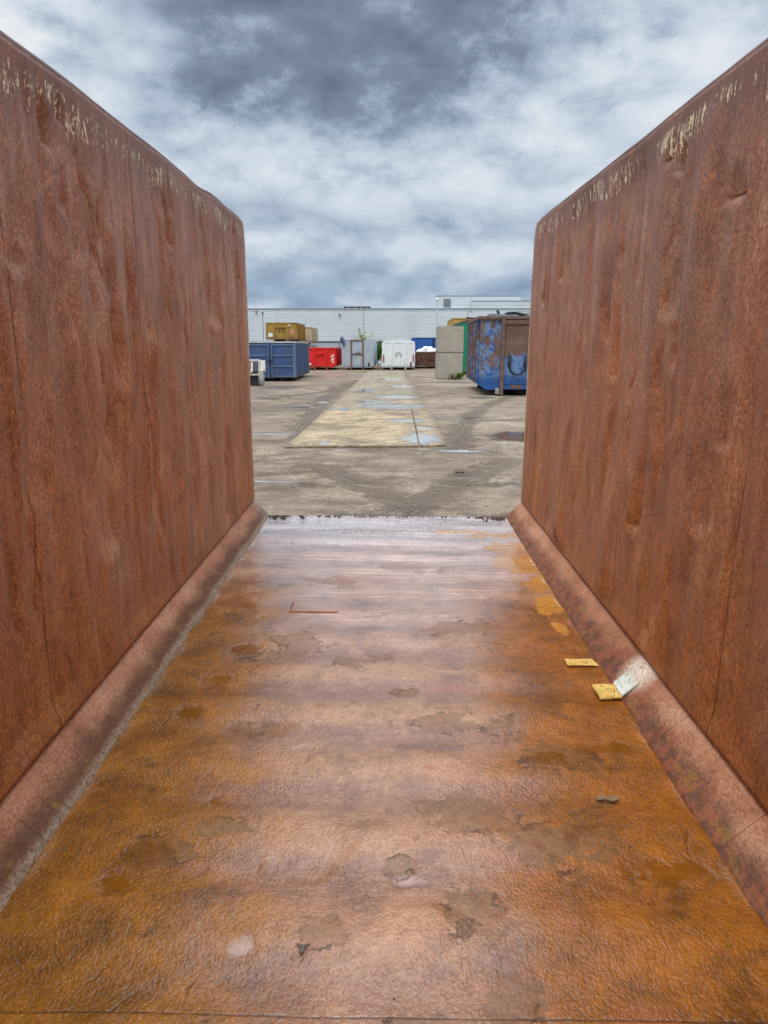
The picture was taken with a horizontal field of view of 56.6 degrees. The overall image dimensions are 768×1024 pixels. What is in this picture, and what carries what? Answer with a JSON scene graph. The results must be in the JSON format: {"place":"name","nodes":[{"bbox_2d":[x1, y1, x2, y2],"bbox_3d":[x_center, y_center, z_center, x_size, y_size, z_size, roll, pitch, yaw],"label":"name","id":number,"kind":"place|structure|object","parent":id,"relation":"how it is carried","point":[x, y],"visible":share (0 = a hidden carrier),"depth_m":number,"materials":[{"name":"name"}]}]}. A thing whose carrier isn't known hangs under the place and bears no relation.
{"place":"outdoors","nodes":[
{"label":"outdoors","id":0,"kind":"place"},
{"bbox_2d":[0,0,767,307],"label":"sky","id":1,"kind":"structure","parent":0,"point":[372,153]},
{"bbox_2d":[250,365,525,516],"bbox_3d":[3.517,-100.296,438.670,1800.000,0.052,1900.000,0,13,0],"label":"ground","id":2,"kind":"structure","parent":0,"point":[286,411],"depth_m":11.25,"materials":[{"name":"concrete"}]},
{"bbox_2d":[249,359,265,384],"bbox_3d":[-6.048,-6.241,31.870,1.540,1.111,1.080,-1,13,-3],"label":"vehicle","id":3,"kind":"object","parent":2,"relation":"on","point":[257,368],"visible":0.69,"depth_m":31.54,"materials":[{"name":"white paint"}]},
{"bbox_2d":[261,312,263,340],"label":"camera post","id":4,"kind":"object","parent":2,"relation":"on","point":[262,313],"visible":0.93,"depth_m":75.58,"materials":[{"name":"grey metal"}]},
{"bbox_2d":[249,341,308,380],"bbox_3d":[-5.681,-8.299,38.994,2.540,1.930,7.590,0,13,-1],"label":"waste container","id":5,"kind":"object","parent":2,"relation":"on","point":[284,360],"visible":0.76,"depth_m":35.40,"materials":[{"name":"blue metal"}]},
{"bbox_2d":[249,345,267,375],"bbox_3d":[-6.251,-7.502,35.392,1.145,1.610,0.028,0,13,-1],"label":"door","id":6,"kind":"structure","parent":5,"relation":"in","point":[253,349],"depth_m":35.29,"materials":[{"name":"blue paint"}]},
{"bbox_2d":[272,345,292,375],"bbox_3d":[-5.016,-7.506,35.408,1.145,1.610,0.028,0,13,-1],"label":"door","id":7,"kind":"structure","parent":5,"relation":"in","point":[276,349],"depth_m":35.39,"materials":[{"name":"blue paint"}]},
{"bbox_2d":[284,428,346,447],"bbox_3d":[-1.240,-1.445,13.766,0.938,0.046,2.950,0,13,0],"label":"ground plate","id":8,"kind":"object","parent":2,"relation":"on","point":[318,437],"visible":0.98,"depth_m":13.42,"materials":[{"name":"beige concrete"}]},
{"bbox_2d":[309,346,341,369],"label":"waste container","id":9,"kind":"object","parent":2,"relation":"on","point":[327,358],"visible":0.87,"depth_m":52.41,"materials":[{"name":"red metal"}]},
{"bbox_2d":[307,410,357,427],"bbox_3d":[-1.177,-2.264,17.280,0.892,0.049,4.242,0,13,0],"label":"ground plate","id":10,"kind":"object","parent":2,"relation":"on","point":[334,418],"visible":0.96,"depth_m":16.84,"materials":[{"name":"beige concrete"}]},
{"bbox_2d":[311,341,381,364],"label":"panel fence","id":11,"kind":"object","parent":2,"relation":"on","point":[329,344],"visible":0.02,"depth_m":64.79,"materials":[{"name":"grey metal"}]},
{"bbox_2d":[344,306,370,337],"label":"light mast","id":12,"kind":"object","parent":2,"relation":"on","point":[363,307],"visible":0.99,"depth_m":74.52,"materials":[{"name":"grey metal"}]},
{"bbox_2d":[343,340,376,369],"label":"waste container","id":13,"kind":"object","parent":2,"relation":"on","point":[362,354],"visible":1,"depth_m":52.27,"materials":[{"name":"silver metal"}]},
{"bbox_2d":[340,336,344,345],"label":"rag","id":14,"kind":"object","parent":13,"relation":"on","point":[342,340],"visible":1,"depth_m":51.89,"materials":[{"name":"blue fabric"}]},
{"bbox_2d":[358,331,373,339],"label":"shrub","id":15,"kind":"object","parent":2,"relation":"on","point":[361,336],"visible":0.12,"depth_m":59.96,"materials":[{"name":"green plant"}]},
{"bbox_2d":[335,410,418,447],"bbox_3d":[-0.053,-1.931,15.850,1.524,0.049,7.164,0,13,0],"label":"ground plate","id":16,"kind":"object","parent":2,"relation":"on","point":[380,429],"visible":1,"depth_m":14.49,"materials":[{"name":"beige concrete"}]},
{"bbox_2d":[328,394,427,410],"bbox_3d":[-0.120,-3.519,22.676,2.769,0.047,6.650,0,13,0],"label":"ground plate","id":17,"kind":"object","parent":2,"relation":"on","point":[411,402],"visible":0.95,"depth_m":21.91,"materials":[{"name":"beige concrete"}]},
{"bbox_2d":[377,339,382,366],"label":"shrub","id":18,"kind":"object","parent":2,"relation":"on","point":[379,350],"visible":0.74,"depth_m":59.58,"materials":[{"name":"green plant"}]},
{"bbox_2d":[345,383,418,393],"bbox_3d":[-0.020,-5.167,29.755,2.769,0.050,7.712,0,13,0],"label":"ground plate","id":19,"kind":"object","parent":2,"relation":"on","point":[383,388],"visible":0.96,"depth_m":29.01,"materials":[{"name":"beige concrete"}]},
{"bbox_2d":[0,30,767,1023],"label":"open container","id":20,"kind":"object","parent":2,"relation":"on","point":[246,744],"visible":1,"depth_m":2.59,"materials":[{"name":"metal"}]},
{"bbox_2d":[296,943,309,953],"bbox_3d":[-0.209,1.111,1.818,0.037,0.004,0.032,1,15,0],"label":"rust flake","id":21,"kind":"object","parent":20,"relation":"on","point":[301,948],"visible":1,"depth_m":1.82,"materials":[{"name":"grey metal"}]},
{"bbox_2d":[76,515,647,999],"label":"dirt crumbs","id":22,"kind":"object","parent":20,"relation":"on","point":[370,515],"visible":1,"depth_m":6.15,"materials":[{"name":"brown soil"}]},
{"bbox_2d":[564,659,598,665],"bbox_3d":[0.946,0.722,3.425,0.150,0.005,0.076,0,14,0],"label":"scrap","id":23,"kind":"object","parent":20,"relation":"on","point":[580,662],"visible":1,"depth_m":3.42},
{"bbox_2d":[595,794,619,801],"bbox_3d":[0.757,0.970,2.419,0.084,0.004,0.037,1,13,0],"label":"rust flake","id":24,"kind":"object","parent":20,"relation":"on","point":[612,798],"visible":1,"depth_m":2.42,"materials":[{"name":"brown metal"}]},
{"bbox_2d":[592,670,638,699],"bbox_3d":[1.012,0.756,3.132,0.165,0.076,0.136,0,14,0],"label":"bent steel strip","id":25,"kind":"object","parent":20,"relation":"on","point":[623,684],"visible":1,"depth_m":3.13,"materials":[{"name":"metal"}]},
{"bbox_2d":[356,376,412,382],"bbox_3d":[0.082,-6.959,37.458,2.762,0.049,7.891,0,13,0],"label":"ground plate","id":26,"kind":"object","parent":2,"relation":"on","point":[385,379],"visible":0.94,"depth_m":36.95,"materials":[{"name":"beige concrete"}]},
{"bbox_2d":[364,371,409,375],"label":"ground plate","id":27,"kind":"object","parent":2,"relation":"on","point":[386,373],"visible":0.96,"depth_m":44.92,"materials":[{"name":"beige concrete"}]},
{"bbox_2d":[378,339,414,369],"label":"waste container","id":28,"kind":"object","parent":2,"relation":"on","point":[398,352],"visible":1,"depth_m":52.32,"materials":[{"name":"white metal"}]},
{"bbox_2d":[411,337,435,350],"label":"waste container","id":29,"kind":"object","parent":2,"relation":"on","point":[421,342],"visible":0.34,"depth_m":61.46,"materials":[{"name":"blue metal"}]},
{"bbox_2d":[415,351,435,367],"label":"waste container","id":30,"kind":"object","parent":2,"relation":"on","point":[425,359],"visible":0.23,"depth_m":55.63,"materials":[{"name":"brown metal"}]},
{"bbox_2d":[422,346,433,351],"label":"sack","id":31,"kind":"object","parent":30,"relation":"in","point":[427,349],"visible":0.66,"depth_m":55.87,"materials":[{"name":"white fabric"}]},
{"bbox_2d":[413,410,444,446],"bbox_3d":[0.921,-1.945,15.909,0.449,0.048,7.123,0,13,1],"label":"ground plate","id":32,"kind":"object","parent":2,"relation":"on","point":[428,434],"visible":1,"depth_m":14.64,"materials":[{"name":"beige concrete"}]},
{"bbox_2d":[436,298,438,326],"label":"lamp post","id":33,"kind":"object","parent":2,"relation":"on","point":[437,299],"visible":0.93,"depth_m":74.32,"materials":[{"name":"white metal"}]},
{"bbox_2d":[435,352,462,378],"bbox_3d":[3.513,-7.936,38.681,1.340,1.365,1.500,0,13,-1],"label":"concrete block","id":34,"kind":"object","parent":2,"relation":"on","point":[448,363],"depth_m":37.95,"materials":[{"name":"grey concrete"}]},
{"bbox_2d":[436,326,463,352],"bbox_3d":[3.525,-9.273,38.370,1.340,1.365,1.500,0,13,-1],"label":"concrete block","id":35,"kind":"object","parent":34,"relation":"on","point":[449,339],"depth_m":37.66,"materials":[{"name":"grey concrete"}]},
{"bbox_2d":[447,372,464,379],"bbox_3d":[3.871,-7.139,37.500,0.990,0.489,0.624,4,14,16],"label":"weed","id":36,"kind":"object","parent":2,"relation":"on","point":[459,375],"visible":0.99,"depth_m":37.40,"materials":[{"name":"green plant"}]},
{"bbox_2d":[447,318,465,325],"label":"waste container","id":37,"kind":"object","parent":2,"relation":"on","point":[451,322],"visible":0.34,"depth_m":49.86,"materials":[{"name":"metal"}]},
{"bbox_2d":[453,321,467,372],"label":"waste container","id":38,"kind":"object","parent":2,"relation":"on","point":[464,324],"visible":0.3,"depth_m":43.47,"materials":[{"name":"green metal"}]},
{"bbox_2d":[466,316,529,394],"bbox_3d":[4.810,-6.087,27.723,2.800,2.730,5.861,1,13,3],"label":"waste container","id":39,"kind":"object","parent":2,"relation":"on","point":[497,354],"visible":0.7,"depth_m":25.10,"materials":[{"name":"blue metal"}]},
{"bbox_2d":[487,314,529,315],"bbox_3d":[4.785,-7.253,26.887,2.480,0.324,4.060,1,13,3],"label":"plastic sheeting","id":40,"kind":"object","parent":39,"relation":"in","point":[502,315],"visible":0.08,"depth_m":25.26,"materials":[{"name":"white plastic"}]},
{"bbox_2d":[505,311,526,315],"bbox_3d":[4.967,-7.124,25.716,1.334,0.186,0.090,-4,14,-17],"label":"hose","id":41,"kind":"object","parent":40,"relation":"on","point":[517,313],"visible":0.59,"depth_m":25.60,"materials":[{"name":"black rubber"}]},
{"bbox_2d":[503,329,528,388],"bbox_3d":[4.685,-5.365,25.085,0.932,2.080,0.086,1,13,3],"label":"door","id":42,"kind":"structure","parent":39,"relation":"in","point":[516,340],"depth_m":25.02,"materials":[{"name":"blue paint"}]},
{"bbox_2d":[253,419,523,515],"bbox_3d":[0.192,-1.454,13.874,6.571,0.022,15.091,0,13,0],"label":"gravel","id":43,"kind":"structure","parent":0,"point":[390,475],"depth_m":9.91,"materials":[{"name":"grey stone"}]},
{"bbox_2d":[248,293,530,340],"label":"warehouse","id":44,"kind":"structure","parent":0,"point":[336,324],"depth_m":77.34,"materials":[{"name":"grey metal"}]},
{"bbox_2d":[508,311,529,315],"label":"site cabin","id":45,"kind":"object","parent":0,"point":[519,312],"visible":0.02,"depth_m":59.59,"materials":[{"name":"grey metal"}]},
{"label":"waste container","id":46,"kind":"object","parent":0,"visible":0},
{"bbox_2d":[265,322,305,341],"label":"waste container","id":47,"kind":"object","parent":46,"relation":"on","point":[295,331],"visible":0.97,"depth_m":51.67,"materials":[{"name":"yellow metal"}]},
{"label":"waste container","id":48,"kind":"object","parent":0,"visible":0},
{"bbox_2d":[285,327,317,344],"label":"waste container","id":49,"kind":"object","parent":48,"relation":"on","point":[311,334],"visible":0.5,"depth_m":57.34,"materials":[{"name":"beige metal"}]}
]}

